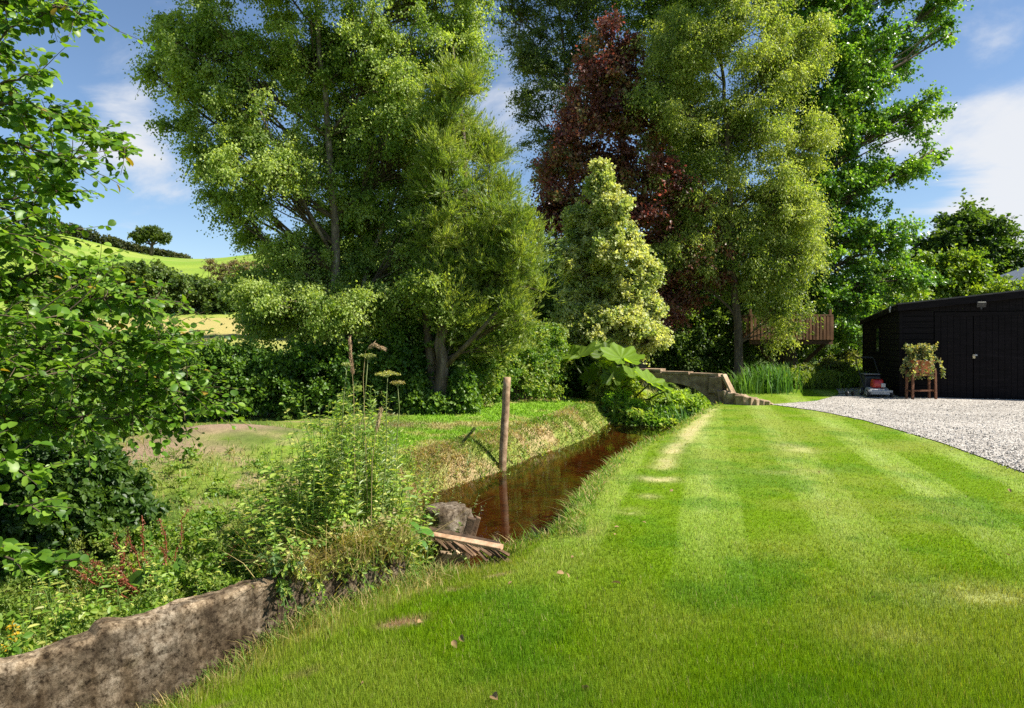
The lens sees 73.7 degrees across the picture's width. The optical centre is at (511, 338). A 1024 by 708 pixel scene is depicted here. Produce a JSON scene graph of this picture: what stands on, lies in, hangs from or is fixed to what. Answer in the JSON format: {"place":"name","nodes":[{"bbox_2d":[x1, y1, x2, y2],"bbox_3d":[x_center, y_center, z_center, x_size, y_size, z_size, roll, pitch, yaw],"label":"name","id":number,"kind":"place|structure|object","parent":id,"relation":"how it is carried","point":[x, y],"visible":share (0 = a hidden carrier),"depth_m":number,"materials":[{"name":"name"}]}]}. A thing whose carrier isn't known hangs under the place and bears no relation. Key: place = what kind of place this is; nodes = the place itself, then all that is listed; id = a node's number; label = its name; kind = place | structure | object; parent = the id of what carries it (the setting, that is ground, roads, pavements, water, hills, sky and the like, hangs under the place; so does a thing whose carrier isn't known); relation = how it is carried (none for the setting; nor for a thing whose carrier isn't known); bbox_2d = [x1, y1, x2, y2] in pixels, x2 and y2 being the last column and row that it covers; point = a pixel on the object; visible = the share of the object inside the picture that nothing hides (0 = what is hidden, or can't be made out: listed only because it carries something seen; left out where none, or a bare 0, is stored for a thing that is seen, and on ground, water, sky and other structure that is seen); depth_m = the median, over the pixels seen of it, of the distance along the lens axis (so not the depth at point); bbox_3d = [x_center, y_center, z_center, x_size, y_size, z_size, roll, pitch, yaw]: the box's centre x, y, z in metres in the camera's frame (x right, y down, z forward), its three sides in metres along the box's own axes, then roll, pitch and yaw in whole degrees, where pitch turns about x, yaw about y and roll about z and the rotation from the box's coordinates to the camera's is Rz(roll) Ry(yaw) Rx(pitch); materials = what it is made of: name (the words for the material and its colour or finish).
{"place":"outdoors","nodes":[
{"label":"outdoors","id":0,"kind":"place"},
{"bbox_2d":[0,224,1023,707],"bbox_3d":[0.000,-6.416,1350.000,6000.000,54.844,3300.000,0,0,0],"label":"ground","id":1,"kind":"structure","parent":0,"point":[218,434],"depth_m":6.82,"materials":[{"name":"green plant"}]},
{"bbox_2d":[1,619,56,651],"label":"ragwort plant","id":2,"kind":"object","parent":1,"relation":"on","point":[17,632],"visible":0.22,"depth_m":3.74,"materials":[{"name":"yellow plant"}]},
{"bbox_2d":[0,356,165,460],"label":"undergrowth bush","id":3,"kind":"object","parent":1,"relation":"on","point":[155,423],"visible":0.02,"depth_m":9.95,"materials":[{"name":"green plant"}]},
{"bbox_2d":[0,399,173,578],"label":"undergrowth bush","id":4,"kind":"object","parent":1,"relation":"on","point":[114,491],"visible":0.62,"depth_m":5.73,"materials":[{"name":"green plant"}]},
{"bbox_2d":[13,216,192,258],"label":"hedgerow","id":5,"kind":"object","parent":1,"relation":"on","point":[97,237],"visible":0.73,"depth_m":180.98,"materials":[{"name":"green plant"}]},
{"bbox_2d":[61,527,153,598],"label":"dock plant","id":6,"kind":"object","parent":1,"relation":"on","point":[122,567],"visible":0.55,"depth_m":4.93,"materials":[{"name":"red plant"}]},
{"bbox_2d":[0,0,255,577],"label":"alder tree","id":7,"kind":"object","parent":1,"relation":"on","point":[38,360],"visible":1,"depth_m":4.33,"materials":[{"name":"green plant"}]},
{"bbox_2d":[127,225,172,255],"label":"hawthorn tree","id":8,"kind":"object","parent":1,"relation":"on","point":[147,234],"visible":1,"depth_m":177.06,"materials":[{"name":"green plant"}]},
{"bbox_2d":[79,507,252,600],"bbox_3d":[-2.412,1.549,4.677,1.168,0.691,0.399,0,0,0],"label":"dock plant","id":9,"kind":"object","parent":1,"relation":"on","point":[135,577],"visible":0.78,"depth_m":4.72,"materials":[{"name":"red plant"}]},
{"bbox_2d":[32,253,361,315],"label":"hedgerow","id":10,"kind":"object","parent":1,"relation":"on","point":[202,293],"visible":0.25,"depth_m":61.27,"materials":[{"name":"green plant"}]},
{"bbox_2d":[0,542,404,707],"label":"concrete wall","id":11,"kind":"structure","parent":1,"relation":"on","point":[119,662],"depth_m":3.61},
{"bbox_2d":[228,536,365,582],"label":"dry grass tussock","id":12,"kind":"object","parent":11,"relation":"on","point":[315,566],"visible":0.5,"depth_m":4.31,"materials":[{"name":"green plant"}]},
{"bbox_2d":[259,503,442,574],"bbox_3d":[-1.063,1.342,4.467,1.297,0.316,1.532,0,0,-20],"label":"dry grass tussock","id":13,"kind":"object","parent":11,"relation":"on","point":[364,552],"visible":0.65,"depth_m":4.51,"materials":[{"name":"green plant"}]},
{"bbox_2d":[338,513,471,564],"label":"dry grass tussock","id":14,"kind":"object","parent":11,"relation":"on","point":[394,551],"visible":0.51,"depth_m":4.76,"materials":[{"name":"green plant"}]},
{"bbox_2d":[0,415,455,657],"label":"ground cover","id":15,"kind":"object","parent":1,"relation":"on","point":[10,584],"visible":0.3,"depth_m":5.14,"materials":[{"name":"green plant"}]},
{"bbox_2d":[391,514,433,549],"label":"broadleaf plant","id":16,"kind":"object","parent":15,"relation":"on","point":[425,531],"visible":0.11,"depth_m":5.08,"materials":[{"name":"green plant"}]},
{"bbox_2d":[199,258,269,296],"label":"hedgerow","id":17,"kind":"object","parent":1,"relation":"on","point":[220,273],"visible":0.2,"depth_m":65.89,"materials":[{"name":"green plant"}]},
{"bbox_2d":[8,318,461,421],"bbox_3d":[-5.417,0.615,13.252,9.452,2.367,1.982,0,0,-21],"label":"hedge","id":18,"kind":"object","parent":1,"relation":"on","point":[296,370],"visible":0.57,"depth_m":13.30,"materials":[{"name":"green plant"}]},
{"bbox_2d":[256,552,305,624],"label":"nettle plant","id":19,"kind":"object","parent":1,"relation":"on","point":[276,557],"visible":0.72,"depth_m":4.15,"materials":[{"name":"green plant"}]},
{"bbox_2d":[0,385,610,656],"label":"weed tangle","id":20,"kind":"object","parent":1,"relation":"on","point":[269,506],"visible":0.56,"depth_m":4.81,"materials":[{"name":"green plant"}]},
{"bbox_2d":[9,386,609,648],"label":"weed stems","id":21,"kind":"object","parent":1,"relation":"on","point":[313,492],"visible":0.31,"depth_m":4.82,"materials":[{"name":"green plant"}]},
{"bbox_2d":[122,0,525,404],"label":"birch tree","id":22,"kind":"object","parent":1,"relation":"on","point":[325,295],"visible":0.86,"depth_m":14.19,"materials":[{"name":"green plant"}]},
{"bbox_2d":[341,362,350,505],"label":"hogweed plant","id":23,"kind":"object","parent":1,"relation":"on","point":[346,364],"visible":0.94,"depth_m":4.95,"materials":[{"name":"green plant"}]},
{"bbox_2d":[348,337,355,516],"bbox_3d":[-1.125,0.926,4.801,0.062,1.910,0.039,0,0,0],"label":"grass plume","id":24,"kind":"object","parent":1,"relation":"on","point":[352,371],"depth_m":4.80,"materials":[{"name":"brown plant"}]},
{"bbox_2d":[241,299,489,338],"bbox_3d":[-5.719,-0.577,29.726,12.106,3.831,3.809,0,0,-6],"label":"shrub","id":25,"kind":"object","parent":1,"relation":"on","point":[344,335],"visible":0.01,"depth_m":29.11,"materials":[{"name":"green plant"}]},
{"bbox_2d":[358,353,376,512],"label":"hogweed plant","id":26,"kind":"object","parent":1,"relation":"on","point":[367,356],"visible":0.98,"depth_m":4.90,"materials":[{"name":"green plant"}]},
{"bbox_2d":[363,341,386,517],"bbox_3d":[-0.972,0.949,4.850,0.175,1.868,0.042,0,0,0],"label":"grass plume","id":27,"kind":"object","parent":1,"relation":"on","point":[374,344],"depth_m":4.85,"materials":[{"name":"brown plant"}]},
{"bbox_2d":[370,406,382,552],"bbox_3d":[-0.929,1.174,4.700,0.099,1.418,0.039,0,0,0],"label":"grass plume","id":28,"kind":"object","parent":1,"relation":"on","point":[378,418],"depth_m":4.70,"materials":[{"name":"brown plant"}]},
{"bbox_2d":[375,370,400,522],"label":"hogweed plant","id":29,"kind":"object","parent":1,"relation":"on","point":[388,372],"visible":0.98,"depth_m":4.91,"materials":[{"name":"green plant"}]},
{"bbox_2d":[390,380,405,497],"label":"hogweed plant","id":30,"kind":"object","parent":1,"relation":"on","point":[398,383],"visible":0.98,"depth_m":5.31,"materials":[{"name":"green plant"}]},
{"bbox_2d":[136,365,722,707],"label":"rough grass","id":31,"kind":"structure","parent":1,"relation":"on","point":[454,437],"depth_m":9.86,"materials":[{"name":"green plant"}]},
{"bbox_2d":[390,365,484,414],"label":"ivy","id":32,"kind":"object","parent":1,"relation":"on","point":[460,397],"visible":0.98,"depth_m":13.66,"materials":[{"name":"green plant"}]},
{"bbox_2d":[428,550,452,572],"bbox_3d":[-0.576,1.759,5.236,0.236,0.302,0.100,0,0,27],"label":"sluice board","id":33,"kind":"object","parent":1,"relation":"on","point":[445,556],"visible":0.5,"depth_m":5.20,"materials":[{"name":"brown wood"}]},
{"bbox_2d":[422,501,473,556],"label":"stone block","id":34,"kind":"structure","parent":1,"relation":"on","point":[450,511],"depth_m":5.88,"materials":[{"name":"stone"}]},
{"bbox_2d":[425,426,476,557],"bbox_3d":[-0.552,1.442,6.000,0.493,1.358,0.042,0,0,0],"label":"grass plume","id":35,"kind":"object","parent":1,"relation":"on","point":[468,435],"depth_m":6.00,"materials":[{"name":"green plant"}]},
{"bbox_2d":[451,640,456,647],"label":"fallen leaf","id":36,"kind":"object","parent":1,"relation":"on","point":[453,642],"visible":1,"depth_m":3.40,"materials":[{"name":"brown plant"}]},
{"bbox_2d":[444,550,465,568],"bbox_3d":[-0.497,1.779,5.321,0.275,0.283,0.087,0,0,17],"label":"sluice board","id":37,"kind":"object","parent":1,"relation":"on","point":[456,554],"visible":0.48,"depth_m":5.30,"materials":[{"name":"brown wood"}]},
{"bbox_2d":[459,634,463,641],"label":"fallen leaf","id":38,"kind":"object","parent":1,"relation":"on","point":[461,637],"visible":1,"depth_m":3.46,"materials":[{"name":"brown plant"}]},
{"bbox_2d":[424,526,511,561],"bbox_3d":[-0.337,1.633,5.361,0.776,0.240,0.177,0,0,12],"label":"timber rack","id":39,"kind":"object","parent":1,"relation":"on","point":[466,542],"visible":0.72,"depth_m":5.33,"materials":[{"name":"brown wood"}]},
{"bbox_2d":[459,516,480,561],"bbox_3d":[-0.368,1.691,5.769,0.224,0.370,0.094,0,0,-14],"label":"post stump","id":40,"kind":"object","parent":1,"relation":"on","point":[471,525],"visible":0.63,"depth_m":5.73,"materials":[{"name":"wood"}]},
{"bbox_2d":[392,42,567,394],"bbox_3d":[-0.655,-2.189,13.858,3.293,7.491,3.098,0,0,20],"label":"conifer tree","id":41,"kind":"object","parent":1,"relation":"on","point":[497,269],"visible":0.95,"depth_m":13.57,"materials":[{"name":"green plant"}]},
{"bbox_2d":[490,691,497,699],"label":"fallen leaf","id":42,"kind":"object","parent":1,"relation":"on","point":[494,696],"visible":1,"depth_m":2.87,"materials":[{"name":"brown plant"}]},
{"bbox_2d":[498,377,510,470],"bbox_3d":[-0.120,1.401,10.350,0.208,1.627,0.128,0,0,0],"label":"timber post","id":43,"kind":"object","parent":1,"relation":"on","point":[504,423],"visible":0.88,"depth_m":10.30,"materials":[{"name":"brown wood"}]},
{"bbox_2d":[435,313,579,409],"bbox_3d":[0.730,0.536,17.816,2.280,2.512,8.392,0,0,23],"label":"hedge","id":44,"kind":"object","parent":1,"relation":"on","point":[539,370],"visible":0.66,"depth_m":15.98,"materials":[{"name":"green plant"}]},
{"bbox_2d":[482,258,597,363],"bbox_3d":[1.202,-0.381,24.071,5.606,4.829,3.919,0,0,0],"label":"shrub","id":45,"kind":"object","parent":1,"relation":"on","point":[547,306],"visible":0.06,"depth_m":23.02,"materials":[{"name":"green plant"}]},
{"bbox_2d":[480,0,637,305],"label":"alder tree","id":46,"kind":"object","parent":1,"relation":"on","point":[530,57],"visible":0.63,"depth_m":26.61,"materials":[{"name":"green plant"}]},
{"bbox_2d":[558,356,598,398],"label":"waterside plant","id":47,"kind":"object","parent":1,"relation":"on","point":[577,388],"visible":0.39,"depth_m":18.14,"materials":[{"name":"green plant"}]},
{"bbox_2d":[144,390,1023,707],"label":"lawn grass","id":48,"kind":"structure","parent":1,"relation":"on","point":[260,690],"depth_m":3.66,"materials":[{"name":"green plant"}]},
{"bbox_2d":[543,156,674,366],"bbox_3d":[2.709,-1.680,18.971,3.686,6.646,2.737,0,0,0],"label":"pale maple tree","id":49,"kind":"object","parent":1,"relation":"on","point":[606,293],"visible":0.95,"depth_m":18.55,"materials":[{"name":"green plant"}]},
{"bbox_2d":[557,336,672,400],"bbox_3d":[2.556,0.872,17.100,2.982,1.911,1.731,0,0,24],"label":"gunnera plant","id":50,"kind":"object","parent":1,"relation":"on","point":[608,349],"visible":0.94,"depth_m":16.96,"materials":[{"name":"green plant"}]},
{"bbox_2d":[587,357,652,412],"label":"waterside plant","id":51,"kind":"object","parent":1,"relation":"on","point":[633,386],"visible":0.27,"depth_m":16.94,"materials":[{"name":"green plant"}]},
{"bbox_2d":[526,3,744,387],"bbox_3d":[3.658,-4.544,22.116,6.896,12.388,3.820,0,0,0],"label":"copper maple tree","id":52,"kind":"object","parent":1,"relation":"on","point":[597,77],"visible":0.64,"depth_m":21.54,"materials":[{"name":"red plant"}]},
{"bbox_2d":[596,385,678,426],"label":"waterside plant","id":53,"kind":"object","parent":1,"relation":"on","point":[626,409],"visible":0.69,"depth_m":16.15,"materials":[{"name":"green plant"}]},
{"bbox_2d":[642,383,656,395],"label":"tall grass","id":54,"kind":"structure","parent":1,"relation":"on","point":[650,390],"depth_m":20.22,"materials":[{"name":"green plant"}]},
{"bbox_2d":[478,271,849,355],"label":"hedgerow","id":55,"kind":"object","parent":1,"relation":"on","point":[757,303],"depth_m":56.47,"materials":[{"name":"green plant"}]},
{"bbox_2d":[649,403,687,420],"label":"waterside plant","id":56,"kind":"object","parent":1,"relation":"on","point":[662,408],"visible":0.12,"depth_m":16.32,"materials":[{"name":"green plant"}]},
{"bbox_2d":[646,388,711,416],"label":"waterside plant","id":57,"kind":"object","parent":1,"relation":"on","point":[688,401],"visible":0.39,"depth_m":17.83,"materials":[{"name":"green plant"}]},
{"bbox_2d":[668,403,698,422],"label":"iris clump","id":58,"kind":"object","parent":1,"relation":"on","point":[682,415],"visible":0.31,"depth_m":15.91,"materials":[{"name":"green plant"}]},
{"bbox_2d":[599,0,773,388],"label":"tree","id":59,"kind":"object","parent":1,"relation":"on","point":[650,15],"visible":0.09,"depth_m":25.59,"materials":[{"name":"green plant"}]},
{"bbox_2d":[615,301,788,391],"bbox_3d":[6.818,0.301,25.011,6.599,3.888,3.208,0,0,0],"label":"shrub","id":60,"kind":"object","parent":1,"relation":"on","point":[719,353],"visible":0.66,"depth_m":24.45,"materials":[{"name":"green plant"}]},
{"bbox_2d":[635,368,772,404],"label":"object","id":61,"kind":"structure","parent":1,"relation":"on","point":[714,387],"depth_m":16.51,"materials":[{"name":"grey stone"}]},
{"bbox_2d":[611,0,853,392],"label":"willow tree","id":62,"kind":"object","parent":1,"relation":"on","point":[781,67],"visible":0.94,"depth_m":21.00,"materials":[{"name":"green plant"}]},
{"bbox_2d":[722,369,771,394],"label":"iris clump","id":63,"kind":"object","parent":1,"relation":"on","point":[738,385],"visible":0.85,"depth_m":18.98,"materials":[{"name":"green plant"}]},
{"bbox_2d":[725,361,805,394],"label":"iris clump","id":64,"kind":"object","parent":1,"relation":"on","point":[779,381],"visible":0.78,"depth_m":19.26,"materials":[{"name":"green plant"}]},
{"bbox_2d":[689,364,866,394],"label":"meadow plant","id":65,"kind":"object","parent":1,"relation":"on","point":[842,377],"visible":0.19,"depth_m":21.21,"materials":[{"name":"green plant"}]},
{"bbox_2d":[731,309,833,367],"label":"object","id":66,"kind":"object","parent":1,"relation":"on","point":[824,337],"visible":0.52,"depth_m":23.39,"materials":[{"name":"brown wood"}]},
{"bbox_2d":[725,334,861,370],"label":"shrub","id":67,"kind":"object","parent":1,"relation":"on","point":[822,353],"visible":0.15,"depth_m":27.09,"materials":[{"name":"green plant"}]},
{"bbox_2d":[786,368,859,390],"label":"tall grass","id":68,"kind":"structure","parent":1,"relation":"on","point":[821,381],"depth_m":20.67,"materials":[{"name":"green plant"}]},
{"bbox_2d":[792,348,861,373],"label":"bramble bush","id":69,"kind":"object","parent":1,"relation":"on","point":[841,361],"visible":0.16,"depth_m":22.90,"materials":[{"name":"green plant"}]},
{"bbox_2d":[810,369,871,387],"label":"tall grass","id":70,"kind":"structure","parent":1,"relation":"on","point":[849,375],"depth_m":21.42,"materials":[{"name":"green plant"}]},
{"bbox_2d":[756,0,973,370],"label":"poplar tree","id":71,"kind":"object","parent":1,"relation":"on","point":[865,64],"visible":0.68,"depth_m":24.25,"materials":[{"name":"green plant"}]},
{"bbox_2d":[835,257,935,346],"bbox_3d":[16.715,-0.979,31.119,6.498,5.981,4.077,0,0,0],"label":"lime tree","id":72,"kind":"object","parent":1,"relation":"on","point":[921,296],"visible":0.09,"depth_m":30.61,"materials":[{"name":"green plant"}]},
{"bbox_2d":[859,289,1023,399],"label":"black barn","id":73,"kind":"structure","parent":1,"relation":"on","point":[979,351],"depth_m":17.48,"materials":[{"name":"wood"}]},
{"bbox_2d":[876,326,879,352],"bbox_3d":[10.934,0.050,20.395,0.031,0.800,0.440,0,0,17],"label":"window","id":74,"kind":"structure","parent":73,"relation":"in","point":[877,328],"depth_m":20.30,"materials":[{"name":"black glass"}]},
{"bbox_2d":[934,316,972,396],"bbox_3d":[11.330,0.470,17.525,0.852,2.085,0.028,0,0,17],"label":"door","id":75,"kind":"structure","parent":73,"relation":"in","point":[943,325],"depth_m":17.50,"materials":[{"name":"black wood"}]},
{"bbox_2d":[972,315,1023,398],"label":"door","id":76,"kind":"structure","parent":73,"relation":"in","point":[998,356],"depth_m":17.21,"materials":[{"name":"wood"}]},
{"bbox_2d":[895,187,1023,278],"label":"oak tree","id":77,"kind":"object","parent":1,"relation":"on","point":[965,226],"visible":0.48,"depth_m":44.88,"materials":[{"name":"green plant"}]},
{"bbox_2d":[910,243,1023,299],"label":"lime tree","id":78,"kind":"object","parent":1,"relation":"on","point":[965,273],"visible":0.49,"depth_m":33.35,"materials":[{"name":"green plant"}]},
{"bbox_2d":[997,267,1023,288],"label":"slate roofed house","id":79,"kind":"structure","parent":1,"relation":"on","point":[1018,273],"depth_m":36.97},
{"bbox_2d":[0,0,1023,292],"label":"sky","id":80,"kind":"structure","parent":0,"point":[983,73],"materials":[{"name":"blue"}]},
{"bbox_2d":[402,422,673,569],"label":"water","id":81,"kind":"structure","parent":0,"point":[525,494],"depth_m":9.15,"materials":[{"name":"brown liquid"}]},
{"bbox_2d":[773,387,1023,472],"bbox_3d":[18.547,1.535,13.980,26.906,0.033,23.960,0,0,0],"label":"driveway","id":82,"kind":"structure","parent":0,"point":[1001,422],"depth_m":13.59,"materials":[{"name":"grey gravel"}]},
{"bbox_2d":[836,391,854,395],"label":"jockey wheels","id":83,"kind":"object","parent":82,"relation":"on","point":[847,393],"visible":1,"depth_m":18.00,"materials":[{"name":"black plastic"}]},
{"bbox_2d":[855,356,892,396],"bbox_3d":[9.697,1.022,18.393,0.658,1.024,1.564,0,0,13],"label":"lawn mower","id":84,"kind":"object","parent":82,"relation":"on","point":[872,384],"visible":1,"depth_m":17.97,"materials":[{"name":"silver metal"}]},
{"bbox_2d":[905,370,936,398],"bbox_3d":[10.360,1.174,17.300,0.632,0.729,0.323,0,0,0],"label":"plant stand","id":85,"kind":"object","parent":82,"relation":"on","point":[912,390],"visible":0.93,"depth_m":17.19,"materials":[{"name":"brown wood"}]},
{"bbox_2d":[908,360,934,372],"bbox_3d":[10.360,0.718,17.300,0.535,0.336,0.283,0,0,0],"label":"terracotta trough","id":86,"kind":"object","parent":85,"relation":"on","point":[922,366],"visible":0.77,"depth_m":17.19,"materials":[{"name":"orange ceramic"}]},
{"bbox_2d":[899,342,945,381],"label":"trailing plant","id":87,"kind":"object","parent":86,"relation":"in","point":[921,351],"visible":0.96,"depth_m":17.20,"materials":[{"name":"green plant"}]}
]}

